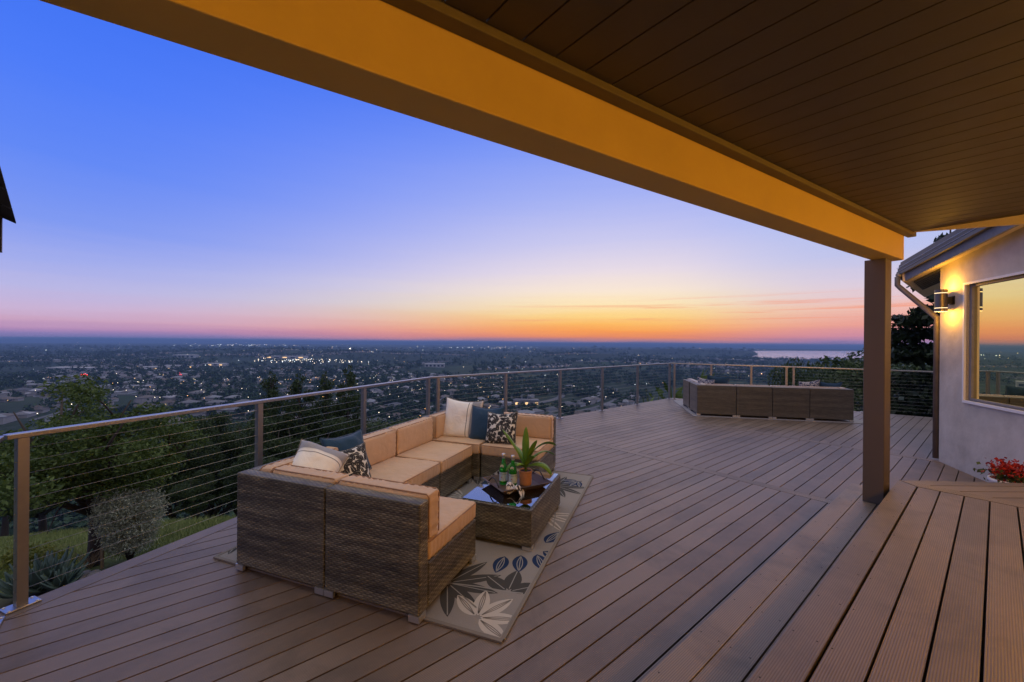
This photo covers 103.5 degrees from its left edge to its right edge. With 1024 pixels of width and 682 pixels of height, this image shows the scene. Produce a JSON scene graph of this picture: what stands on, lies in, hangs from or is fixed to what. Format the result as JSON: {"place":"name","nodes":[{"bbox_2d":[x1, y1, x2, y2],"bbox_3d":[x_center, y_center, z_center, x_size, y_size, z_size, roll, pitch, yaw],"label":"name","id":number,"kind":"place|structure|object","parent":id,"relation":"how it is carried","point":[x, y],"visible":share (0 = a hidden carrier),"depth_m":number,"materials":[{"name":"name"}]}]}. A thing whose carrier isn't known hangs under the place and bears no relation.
{"place":"outdoors","nodes":[
{"label":"outdoors","id":0,"kind":"place"},
{"bbox_2d":[73,545,105,568],"bbox_3d":[-7.954,4.041,7.633,0.543,0.502,0.568,1,0,0],"label":"dry plant","id":1,"kind":"object","parent":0,"point":[92,561],"visible":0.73,"depth_m":7.62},
{"bbox_2d":[25,361,742,420],"bbox_3d":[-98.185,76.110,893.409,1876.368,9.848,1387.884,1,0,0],"label":"road","id":2,"kind":"structure","parent":0,"point":[544,401],"depth_m":508.32,"materials":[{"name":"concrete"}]},
{"bbox_2d":[0,343,927,608],"bbox_3d":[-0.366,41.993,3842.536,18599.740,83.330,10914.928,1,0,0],"label":"ground","id":3,"kind":"structure","parent":0,"point":[125,399],"depth_m":1584.55,"materials":[{"name":"plant"}]},
{"bbox_2d":[0,391,11,397],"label":"valley house","id":4,"kind":"structure","parent":3,"relation":"on","point":[3,394],"depth_m":495.92,"materials":[{"name":"tile"}]},
{"bbox_2d":[0,482,12,535],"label":"hillside tree","id":5,"kind":"object","parent":3,"relation":"on","point":[4,528],"visible":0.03,"depth_m":20.95,"materials":[{"name":"green plant"}]},
{"bbox_2d":[0,413,16,424],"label":"valley house","id":6,"kind":"structure","parent":3,"relation":"on","point":[5,418],"depth_m":361.35,"materials":[{"name":"tile"}]},
{"bbox_2d":[0,397,23,401],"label":"valley house","id":7,"kind":"structure","parent":3,"relation":"on","point":[4,399],"depth_m":470.95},
{"bbox_2d":[0,492,44,521],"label":"hillside tree","id":8,"kind":"object","parent":3,"relation":"on","point":[34,512],"visible":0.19,"depth_m":17.81,"materials":[{"name":"green plant"}]},
{"bbox_2d":[0,541,50,571],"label":"weed clump","id":9,"kind":"object","parent":3,"relation":"on","point":[6,560],"visible":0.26,"depth_m":8.45,"materials":[{"name":"green plant"}]},
{"bbox_2d":[15,411,36,417],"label":"valley house","id":10,"kind":"structure","parent":3,"relation":"on","point":[24,414],"depth_m":382.25,"materials":[{"name":"tile"}]},
{"bbox_2d":[0,560,60,598],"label":"agave plant","id":11,"kind":"object","parent":3,"relation":"on","point":[6,589],"visible":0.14,"depth_m":6.49,"materials":[{"name":"green plant"}]},
{"bbox_2d":[23,388,42,395],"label":"valley house","id":12,"kind":"structure","parent":3,"relation":"on","point":[29,392],"depth_m":521.65,"materials":[{"name":"tile"}]},
{"bbox_2d":[19,407,49,412],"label":"valley house","id":13,"kind":"structure","parent":3,"relation":"on","point":[41,409],"depth_m":403.59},
{"bbox_2d":[4,546,92,592],"bbox_3d":[-7.781,3.872,6.822,1.088,0.561,0.976,1,0,44],"label":"agave plant","id":14,"kind":"object","parent":3,"relation":"on","point":[49,561],"visible":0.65,"depth_m":6.68,"materials":[{"name":"green plant"}]},
{"bbox_2d":[29,541,69,568],"bbox_3d":[-9.325,4.316,8.014,0.766,0.657,0.748,0,0,33],"label":"weed clump","id":15,"kind":"object","parent":3,"relation":"on","point":[41,551],"visible":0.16,"depth_m":8.05,"materials":[{"name":"green plant"}]},
{"bbox_2d":[33,437,68,532],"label":"hillside tree","id":16,"kind":"object","parent":3,"relation":"on","point":[42,523],"visible":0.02,"depth_m":25.91,"materials":[{"name":"green plant"}]},
{"bbox_2d":[30,552,71,568],"bbox_3d":[-8.847,4.263,7.717,0.562,0.482,0.549,0,0,-24],"label":"weed clump","id":17,"kind":"object","parent":3,"relation":"on","point":[60,557],"visible":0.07,"depth_m":7.76,"materials":[{"name":"green plant"}]},
{"bbox_2d":[39,561,88,589],"bbox_3d":[-7.457,3.902,6.723,0.560,0.340,0.622,1,0,-44],"label":"agave plant","id":18,"kind":"object","parent":3,"relation":"on","point":[61,580],"visible":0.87,"depth_m":6.63,"materials":[{"name":"green plant"}]},
{"bbox_2d":[45,367,99,370],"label":"long building","id":19,"kind":"structure","parent":3,"relation":"on","point":[87,368],"depth_m":936.72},
{"bbox_2d":[100,546,103,568],"bbox_3d":[-7.604,4.099,7.485,0.040,0.620,0.040,2,2,-17],"label":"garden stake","id":20,"kind":"object","parent":3,"relation":"on","point":[102,560],"visible":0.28,"depth_m":7.47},
{"bbox_2d":[0,374,209,568],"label":"oak tree","id":21,"kind":"object","parent":3,"relation":"on","point":[63,447],"visible":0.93,"depth_m":7.32,"materials":[{"name":"green plant"}]},
{"bbox_2d":[0,513,235,581],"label":"grass","id":22,"kind":"structure","parent":3,"relation":"on","point":[51,536],"depth_m":10.56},
{"bbox_2d":[114,390,136,393],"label":"valley house","id":23,"kind":"structure","parent":3,"relation":"on","point":[126,392],"depth_m":547.62,"materials":[{"name":"tile"}]},
{"bbox_2d":[84,486,171,559],"bbox_3d":[-7.274,3.444,7.595,1.119,1.611,1.151,1,0,12],"label":"olive bush","id":24,"kind":"object","parent":3,"relation":"on","point":[129,521],"visible":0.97,"depth_m":7.45,"materials":[{"name":"green plant"}]},
{"bbox_2d":[134,395,158,402],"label":"valley house","id":25,"kind":"structure","parent":3,"relation":"on","point":[141,399],"depth_m":471.39,"materials":[{"name":"tile"}]},
{"bbox_2d":[138,389,159,395],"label":"valley house","id":26,"kind":"structure","parent":3,"relation":"on","point":[152,390],"depth_m":532.49,"materials":[{"name":"tile"}]},
{"bbox_2d":[157,400,175,405],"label":"valley house","id":27,"kind":"structure","parent":3,"relation":"on","point":[168,402],"depth_m":458.97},
{"bbox_2d":[114,416,219,520],"bbox_3d":[-17.805,7.189,20.556,3.786,6.416,4.825,1,0,31],"label":"hillside tree","id":28,"kind":"object","parent":3,"relation":"on","point":[187,473],"visible":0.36,"depth_m":20.68,"materials":[{"name":"green plant"}]},
{"bbox_2d":[162,395,182,399],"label":"valley house","id":29,"kind":"structure","parent":3,"relation":"on","point":[171,397],"depth_m":496.44,"materials":[{"name":"tile"}]},
{"bbox_2d":[173,354,198,357],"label":"long building","id":30,"kind":"structure","parent":3,"relation":"on","point":[188,355],"depth_m":1607.27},
{"bbox_2d":[178,400,199,406],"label":"valley house","id":31,"kind":"structure","parent":3,"relation":"on","point":[186,402],"depth_m":443.86,"materials":[{"name":"tile"}]},
{"bbox_2d":[168,469,217,519],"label":"hillside tree","id":32,"kind":"object","parent":3,"relation":"on","point":[198,499],"visible":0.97,"depth_m":15.29,"materials":[{"name":"green plant"}]},
{"bbox_2d":[186,390,205,396],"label":"valley house","id":33,"kind":"structure","parent":3,"relation":"on","point":[196,391],"depth_m":520.66,"materials":[{"name":"tile"}]},
{"bbox_2d":[190,411,209,415],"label":"valley house","id":34,"kind":"structure","parent":3,"relation":"on","point":[205,413],"depth_m":406.11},
{"bbox_2d":[172,421,248,518],"bbox_3d":[-22.532,10.813,30.310,10.368,10.812,10.333,0,0,23],"label":"hillside tree","id":35,"kind":"object","parent":3,"relation":"on","point":[211,512],"visible":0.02,"depth_m":29.85,"materials":[{"name":"green plant"}]},
{"bbox_2d":[202,395,221,401],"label":"valley house","id":36,"kind":"structure","parent":3,"relation":"on","point":[209,398],"depth_m":479.80,"materials":[{"name":"tile"}]},
{"bbox_2d":[201,363,228,365],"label":"long building","id":37,"kind":"structure","parent":3,"relation":"on","point":[216,364],"depth_m":1174.74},
{"bbox_2d":[205,400,226,404],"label":"valley house","id":38,"kind":"structure","parent":3,"relation":"on","point":[213,401],"depth_m":446.67,"materials":[{"name":"tile"}]},
{"bbox_2d":[216,407,239,413],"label":"valley house","id":39,"kind":"structure","parent":3,"relation":"on","point":[232,409],"depth_m":408.74,"materials":[{"name":"tile"}]},
{"bbox_2d":[196,411,290,515],"bbox_3d":[-15.799,8.307,24.260,5.103,8.483,4.004,1,0,-28],"label":"hillside tree","id":40,"kind":"object","parent":3,"relation":"on","point":[218,421],"visible":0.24,"depth_m":23.29,"materials":[{"name":"green plant"}]},
{"bbox_2d":[218,445,279,510],"bbox_3d":[-11.065,6.397,17.284,2.314,3.922,2.950,1,0,-25],"label":"hillside tree","id":41,"kind":"object","parent":3,"relation":"on","point":[234,470],"visible":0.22,"depth_m":16.36,"materials":[{"name":"green plant"}]},
{"bbox_2d":[241,370,292,464],"bbox_3d":[-13.183,6.579,21.977,2.921,10.080,2.810,0,0,-12],"label":"hillside tree","id":42,"kind":"object","parent":3,"relation":"on","point":[271,393],"visible":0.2,"depth_m":21.80,"materials":[{"name":"green plant"}]},
{"bbox_2d":[266,356,307,358],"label":"long building","id":43,"kind":"structure","parent":3,"relation":"on","point":[296,357],"depth_m":1616.71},
{"bbox_2d":[238,415,350,464],"bbox_3d":[-10.813,7.034,20.362,5.178,6.885,4.062,1,0,-40],"label":"hillside tree","id":44,"kind":"object","parent":3,"relation":"on","point":[274,443],"visible":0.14,"depth_m":19.50,"materials":[{"name":"green plant"}]},
{"bbox_2d":[276,373,325,448],"bbox_3d":[-12.058,7.057,23.002,3.345,10.664,3.477,0,0,3],"label":"hillside tree","id":45,"kind":"object","parent":3,"relation":"on","point":[296,385],"visible":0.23,"depth_m":22.66,"materials":[{"name":"green plant"}]},
{"bbox_2d":[305,371,338,439],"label":"hillside tree","id":46,"kind":"object","parent":3,"relation":"on","point":[324,397],"visible":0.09,"depth_m":24.72,"materials":[{"name":"green plant"}]},
{"bbox_2d":[328,364,368,437],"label":"hillside tree","id":47,"kind":"object","parent":3,"relation":"on","point":[351,380],"visible":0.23,"depth_m":23.87,"materials":[{"name":"green plant"}]},
{"bbox_2d":[306,417,419,438],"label":"hillside tree","id":48,"kind":"object","parent":3,"relation":"on","point":[372,429],"visible":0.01,"depth_m":34.60,"materials":[{"name":"green plant"}]},
{"bbox_2d":[360,416,411,429],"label":"hillside tree","id":49,"kind":"object","parent":3,"relation":"on","point":[392,423],"visible":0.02,"depth_m":46.46,"materials":[{"name":"green plant"}]},
{"bbox_2d":[0,349,821,394],"bbox_3d":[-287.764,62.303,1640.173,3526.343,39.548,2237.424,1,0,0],"label":"distant houses","id":50,"kind":"structure","parent":3,"relation":"on","point":[104,373],"depth_m":998.95,"materials":[{"name":"tile"}]},
{"bbox_2d":[0,344,860,535],"bbox_3d":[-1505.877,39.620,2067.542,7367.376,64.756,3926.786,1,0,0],"label":"distant trees","id":51,"kind":"object","parent":3,"relation":"on","point":[66,519],"visible":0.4,"depth_m":786.45,"materials":[{"name":"green plant"}]},
{"bbox_2d":[425,363,444,367],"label":"long building","id":52,"kind":"structure","parent":3,"relation":"on","point":[442,365],"depth_m":1263.24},
{"bbox_2d":[484,403,498,408],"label":"valley house","id":53,"kind":"structure","parent":3,"relation":"on","point":[489,405],"depth_m":461.80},
{"bbox_2d":[0,398,985,681],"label":"deck","id":54,"kind":"structure","parent":3,"relation":"on","point":[682,526],"depth_m":2.69,"materials":[{"name":"wood"}]},
{"bbox_2d":[0,436,5,625],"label":"cable railing","id":55,"kind":"object","parent":54,"relation":"on","point":[2,438],"visible":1,"depth_m":2.37,"materials":[{"name":"metal"}]},
{"bbox_2d":[0,377,432,614],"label":"cable railing","id":56,"kind":"object","parent":54,"relation":"on","point":[22,599],"visible":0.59,"depth_m":2.70,"materials":[{"name":"metal"}]},
{"bbox_2d":[213,470,592,643],"bbox_3d":[-0.626,1.647,4.033,2.374,0.013,2.994,0,0,21],"label":"outdoor rug","id":57,"kind":"object","parent":54,"relation":"on","point":[485,594],"visible":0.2,"depth_m":2.80,"materials":[{"name":"beige fabric"}]},
{"bbox_2d":[235,446,347,594],"bbox_3d":[-1.462,1.276,3.115,0.821,0.730,0.778,0,0,21],"label":"sofa module","id":58,"kind":"object","parent":57,"relation":"on","point":[281,517],"visible":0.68,"depth_m":2.75,"materials":[{"name":"wicker"}]},
{"bbox_2d":[292,439,350,471],"bbox_3d":[-1.571,1.000,3.197,0.430,0.275,0.429,20,40,-7],"label":"throw pillow","id":59,"kind":"object","parent":58,"relation":"on","point":[309,454],"visible":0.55,"depth_m":3.17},
{"bbox_2d":[320,429,371,469],"bbox_3d":[-1.501,1.015,3.651,0.394,0.393,0.179,-5,-20,-47],"label":"throw pillow","id":60,"kind":"object","parent":58,"relation":"on","point":[349,441],"visible":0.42,"depth_m":3.62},
{"bbox_2d":[339,442,370,478],"bbox_3d":[-1.393,1.074,3.394,0.394,0.393,0.166,-4,-23,-39],"label":"throw pillow","id":61,"kind":"object","parent":58,"relation":"on","point":[356,463],"visible":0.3,"depth_m":3.41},
{"bbox_2d":[324,474,475,623],"bbox_3d":[-0.737,1.284,2.838,0.721,0.728,0.776,0,0,21],"label":"sofa module","id":62,"kind":"object","parent":57,"relation":"on","point":[409,548],"visible":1,"depth_m":2.50,"materials":[{"name":"wicker"}]},
{"bbox_2d":[363,429,439,489],"bbox_3d":[-1.201,1.279,3.877,0.776,0.729,0.716,0,0,21],"label":"sofa module","id":63,"kind":"object","parent":57,"relation":"on","point":[386,463],"visible":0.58,"depth_m":3.92,"materials":[{"name":"fabric"}]},
{"bbox_2d":[380,417,471,496],"bbox_3d":[-0.945,1.280,4.550,0.776,0.732,0.716,1,0,21],"label":"sofa module","id":64,"kind":"object","parent":57,"relation":"on","point":[414,438],"visible":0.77,"depth_m":4.45,"materials":[{"name":"fabric"}]},
{"bbox_2d":[421,410,484,479],"bbox_3d":[-0.635,1.284,5.284,0.822,0.730,0.775,0,0,21],"label":"sofa module","id":65,"kind":"object","parent":57,"relation":"on","point":[439,424],"visible":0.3,"depth_m":4.94,"materials":[{"name":"fabric"}]},
{"bbox_2d":[443,396,484,436],"bbox_3d":[-0.635,0.985,5.187,0.542,0.539,0.180,3,-13,13],"label":"throw pillow","id":66,"kind":"object","parent":65,"relation":"on","point":[458,417],"visible":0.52,"depth_m":5.12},
{"bbox_2d":[469,405,504,439],"bbox_3d":[-0.317,1.020,5.043,0.454,0.453,0.161,-1,-14,15],"label":"throw pillow","id":67,"kind":"object","parent":65,"relation":"on","point":[479,420],"visible":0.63,"depth_m":5.00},
{"bbox_2d":[461,468,559,551],"bbox_3d":[0.022,1.483,3.725,0.635,0.333,0.949,0,0,21],"label":"coffee table","id":68,"kind":"object","parent":57,"relation":"on","point":[516,518],"visible":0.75,"depth_m":3.32,"materials":[{"name":"wicker"}]},
{"bbox_2d":[482,469,551,494],"bbox_3d":[0.043,1.259,3.700,0.520,0.112,0.410,0,0,-29],"label":"serving tray","id":69,"kind":"object","parent":68,"relation":"on","point":[538,481],"visible":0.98,"depth_m":3.70,"materials":[{"name":"brown wood"}]},
{"bbox_2d":[499,453,506,484],"bbox_3d":[-0.079,1.163,3.714,0.075,0.277,0.076,0,0,29],"label":"water bottle","id":70,"kind":"object","parent":69,"relation":"on","point":[502,475],"visible":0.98,"depth_m":3.69,"materials":[{"name":"green glass"}]},
{"bbox_2d":[509,455,516,485],"bbox_3d":[0.008,1.164,3.659,0.075,0.277,0.076,1,0,15],"label":"water bottle","id":71,"kind":"object","parent":69,"relation":"on","point":[512,474],"visible":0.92,"depth_m":3.63,"materials":[{"name":"green glass"}]},
{"bbox_2d":[506,482,524,496],"bbox_3d":[0.028,1.285,3.492,0.158,0.121,0.096,1,0,5],"label":"cloth napkin","id":72,"kind":"object","parent":69,"relation":"on","point":[519,489],"visible":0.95,"depth_m":3.48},
{"bbox_2d":[502,427,556,485],"bbox_3d":[0.158,1.042,3.703,0.486,0.525,0.300,0,0,13],"label":"potted plant","id":73,"kind":"object","parent":69,"relation":"on","point":[526,459],"visible":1,"depth_m":3.68,"materials":[{"name":"green plant"}]},
{"bbox_2d":[480,412,555,480],"bbox_3d":[0.098,1.290,5.004,0.721,0.729,0.776,0,0,21],"label":"sofa module","id":74,"kind":"object","parent":57,"relation":"on","point":[541,428],"visible":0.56,"depth_m":4.88,"materials":[{"name":"fabric"}]},
{"bbox_2d":[484,411,517,444],"bbox_3d":[-0.130,1.034,4.859,0.404,0.403,0.150,-3,-23,19],"label":"throw pillow","id":75,"kind":"object","parent":74,"relation":"on","point":[497,424],"visible":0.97,"depth_m":4.81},
{"bbox_2d":[430,363,671,418],"bbox_3d":[1.723,1.137,9.430,8.213,1.074,0.105,0,0,-42],"label":"cable railing","id":76,"kind":"object","parent":54,"relation":"on","point":[559,388],"visible":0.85,"depth_m":8.81,"materials":[{"name":"metal"}]},
{"bbox_2d":[672,363,789,398],"bbox_3d":[6.115,1.175,11.480,2.979,1.074,0.100,0,0,27],"label":"cable railing","id":77,"kind":"object","parent":54,"relation":"on","point":[751,374],"visible":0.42,"depth_m":11.39,"materials":[{"name":"metal"}]},
{"bbox_2d":[640,483,878,681],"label":"deck step","id":78,"kind":"object","parent":54,"relation":"on","point":[737,635],"visible":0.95,"depth_m":2.30,"materials":[{"name":"wood"}]},
{"bbox_2d":[673,400,862,423],"bbox_3d":[6.128,1.708,10.112,3.500,0.009,2.600,0,0,12],"label":"outdoor rug","id":79,"kind":"object","parent":54,"relation":"on","point":[680,403],"visible":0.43,"depth_m":9.05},
{"bbox_2d":[683,378,696,409],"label":"sofa module","id":80,"kind":"object","parent":79,"relation":"on","point":[686,391],"visible":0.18,"depth_m":10.34,"materials":[{"name":"grey wicker"}]},
{"bbox_2d":[690,381,735,416],"bbox_3d":[4.725,1.326,9.539,0.826,0.730,0.775,0,0,12],"label":"sofa module","id":81,"kind":"object","parent":79,"relation":"on","point":[709,398],"visible":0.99,"depth_m":9.19,"materials":[{"name":"brown wicker"}]},
{"bbox_2d":[697,376,714,383],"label":"throw pillow","id":82,"kind":"object","parent":81,"relation":"on","point":[702,380],"visible":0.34,"depth_m":9.49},
{"bbox_2d":[707,375,729,383],"bbox_3d":[4.827,1.004,9.493,0.504,0.502,0.162,2,25,11],"label":"throw pillow","id":83,"kind":"object","parent":81,"relation":"on","point":[721,380],"visible":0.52,"depth_m":9.38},
{"bbox_2d":[734,384,771,418],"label":"sofa module","id":84,"kind":"object","parent":79,"relation":"on","point":[753,400],"visible":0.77,"depth_m":9.01,"materials":[{"name":"brown wicker"}]},
{"bbox_2d":[770,385,809,419],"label":"sofa module","id":85,"kind":"object","parent":79,"relation":"on","point":[791,401],"visible":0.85,"depth_m":8.85,"materials":[{"name":"brown wicker"}]},
{"bbox_2d":[799,379,819,386],"bbox_3d":[6.680,1.050,9.074,0.424,0.423,0.148,-7,20,15],"label":"throw pillow","id":86,"kind":"object","parent":85,"relation":"on","point":[814,383],"visible":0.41,"depth_m":8.99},
{"bbox_2d":[806,386,853,421],"bbox_3d":[6.964,1.347,9.058,0.826,0.728,0.775,0,0,12],"label":"sofa module","id":87,"kind":"object","parent":79,"relation":"on","point":[836,403],"visible":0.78,"depth_m":8.69,"materials":[{"name":"brown wicker"}]},
{"bbox_2d":[819,381,842,386],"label":"throw pillow","id":88,"kind":"object","parent":87,"relation":"on","point":[823,384],"visible":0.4,"depth_m":8.92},
{"bbox_2d":[790,366,932,413],"bbox_3d":[8.700,1.198,9.933,3.060,1.074,0.100,0,0,35],"label":"cable railing","id":89,"kind":"object","parent":54,"relation":"on","point":[793,378],"visible":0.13,"depth_m":10.05,"materials":[{"name":"metal"}]},
{"bbox_2d":[747,480,1023,681],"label":"deck","id":90,"kind":"structure","parent":54,"relation":"on","point":[922,581],"depth_m":2.10,"materials":[{"name":"wood"}]},
{"bbox_2d":[894,224,1023,481],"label":"house","id":91,"kind":"structure","parent":54,"relation":"on","point":[978,368],"depth_m":5.13,"materials":[{"name":"paint"}]},
{"bbox_2d":[0,167,15,252],"bbox_3d":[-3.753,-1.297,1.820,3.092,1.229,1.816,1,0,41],"label":"house wing","id":92,"kind":"structure","parent":91,"relation":"attached to","point":[6,211],"depth_m":3.13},
{"bbox_2d":[40,0,1023,504],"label":"porch cover","id":93,"kind":"object","parent":91,"relation":"attached to","point":[872,132],"visible":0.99,"depth_m":1.59,"materials":[{"name":"paint"}]},
{"bbox_2d":[934,289,954,311],"bbox_3d":[5.971,-0.572,5.581,0.189,0.302,0.133,1,0,21],"label":"wall sconce","id":94,"kind":"object","parent":91,"relation":"attached to","point":[942,300],"depth_m":5.54,"materials":[{"name":"silver metal"}]},
{"bbox_2d":[962,271,1023,414],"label":"window","id":95,"kind":"structure","parent":91,"relation":"in","point":[996,307],"depth_m":4.89,"materials":[{"name":"glass"}]},
{"bbox_2d":[973,457,1023,482],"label":"flower pot","id":96,"kind":"object","parent":54,"relation":"on","point":[1011,473],"visible":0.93,"depth_m":4.16,"materials":[{"name":"white paint"}]},
{"bbox_2d":[513,399,539,404],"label":"long building","id":97,"kind":"structure","parent":3,"relation":"on","point":[529,401],"depth_m":484.36,"materials":[{"name":"tile"}]},
{"bbox_2d":[518,410,535,413],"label":"valley house","id":98,"kind":"structure","parent":3,"relation":"on","point":[528,411],"depth_m":402.60,"materials":[{"name":"tile"}]},
{"bbox_2d":[545,406,557,412],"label":"valley house","id":99,"kind":"structure","parent":3,"relation":"on","point":[551,409],"depth_m":439.57,"materials":[{"name":"tile"}]},
{"bbox_2d":[577,397,594,404],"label":"valley house","id":100,"kind":"structure","parent":3,"relation":"on","point":[592,399],"depth_m":494.59,"materials":[{"name":"tile"}]},
{"bbox_2d":[600,402,617,408],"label":"valley house","id":101,"kind":"structure","parent":3,"relation":"on","point":[609,405],"depth_m":450.55,"materials":[{"name":"tile"}]},
{"bbox_2d":[642,366,714,402],"bbox_3d":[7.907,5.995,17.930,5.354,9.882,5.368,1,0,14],"label":"leafy shrub","id":102,"kind":"object","parent":3,"relation":"on","point":[679,393],"depth_m":18.87,"materials":[{"name":"green plant"}]},
{"bbox_2d":[767,361,846,385],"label":"hillside tree","id":103,"kind":"object","parent":3,"relation":"on","point":[782,378],"visible":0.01,"depth_m":27.57,"materials":[{"name":"green plant"}]},
{"bbox_2d":[781,357,832,385],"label":"hillside tree","id":104,"kind":"object","parent":3,"relation":"on","point":[798,364],"depth_m":36.70,"materials":[{"name":"green plant"}]},
{"bbox_2d":[783,355,908,385],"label":"hillside tree","id":105,"kind":"object","parent":3,"relation":"on","point":[836,362],"visible":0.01,"depth_m":42.52,"materials":[{"name":"green plant"}]},
{"bbox_2d":[771,348,931,385],"bbox_3d":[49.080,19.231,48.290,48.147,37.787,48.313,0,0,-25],"label":"hillside tree","id":106,"kind":"object","parent":3,"relation":"on","point":[851,354],"depth_m":61.72,"materials":[{"name":"green plant"}]},
{"bbox_2d":[819,362,899,399],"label":"hillside tree","id":107,"kind":"object","parent":3,"relation":"on","point":[857,376],"visible":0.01,"depth_m":19.88,"materials":[{"name":"green plant"}]},
{"bbox_2d":[854,387,908,410],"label":"hillside tree","id":108,"kind":"object","parent":3,"relation":"on","point":[860,391],"depth_m":15.64,"materials":[{"name":"green plant"}]},
{"bbox_2d":[855,363,932,399],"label":"hillside tree","id":109,"kind":"object","parent":3,"relation":"on","point":[919,367],"depth_m":19.83,"materials":[{"name":"green plant"}]},
{"bbox_2d":[854,230,950,416],"bbox_3d":[13.555,2.871,12.392,7.028,13.025,6.840,0,0,-40],"label":"conifer tree","id":110,"kind":"object","parent":3,"relation":"on","point":[916,321],"visible":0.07,"depth_m":12.65,"materials":[{"name":"green plant"}]},
{"bbox_2d":[0,0,955,349],"label":"sky","id":111,"kind":"structure","parent":0,"point":[159,190],"materials":[{"name":"blue"}]},
{"bbox_2d":[754,351,863,359],"bbox_3d":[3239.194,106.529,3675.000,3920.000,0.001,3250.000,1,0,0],"label":"lake","id":112,"kind":"structure","parent":0,"point":[803,354],"depth_m":3259.49,"materials":[{"name":"liquid"}]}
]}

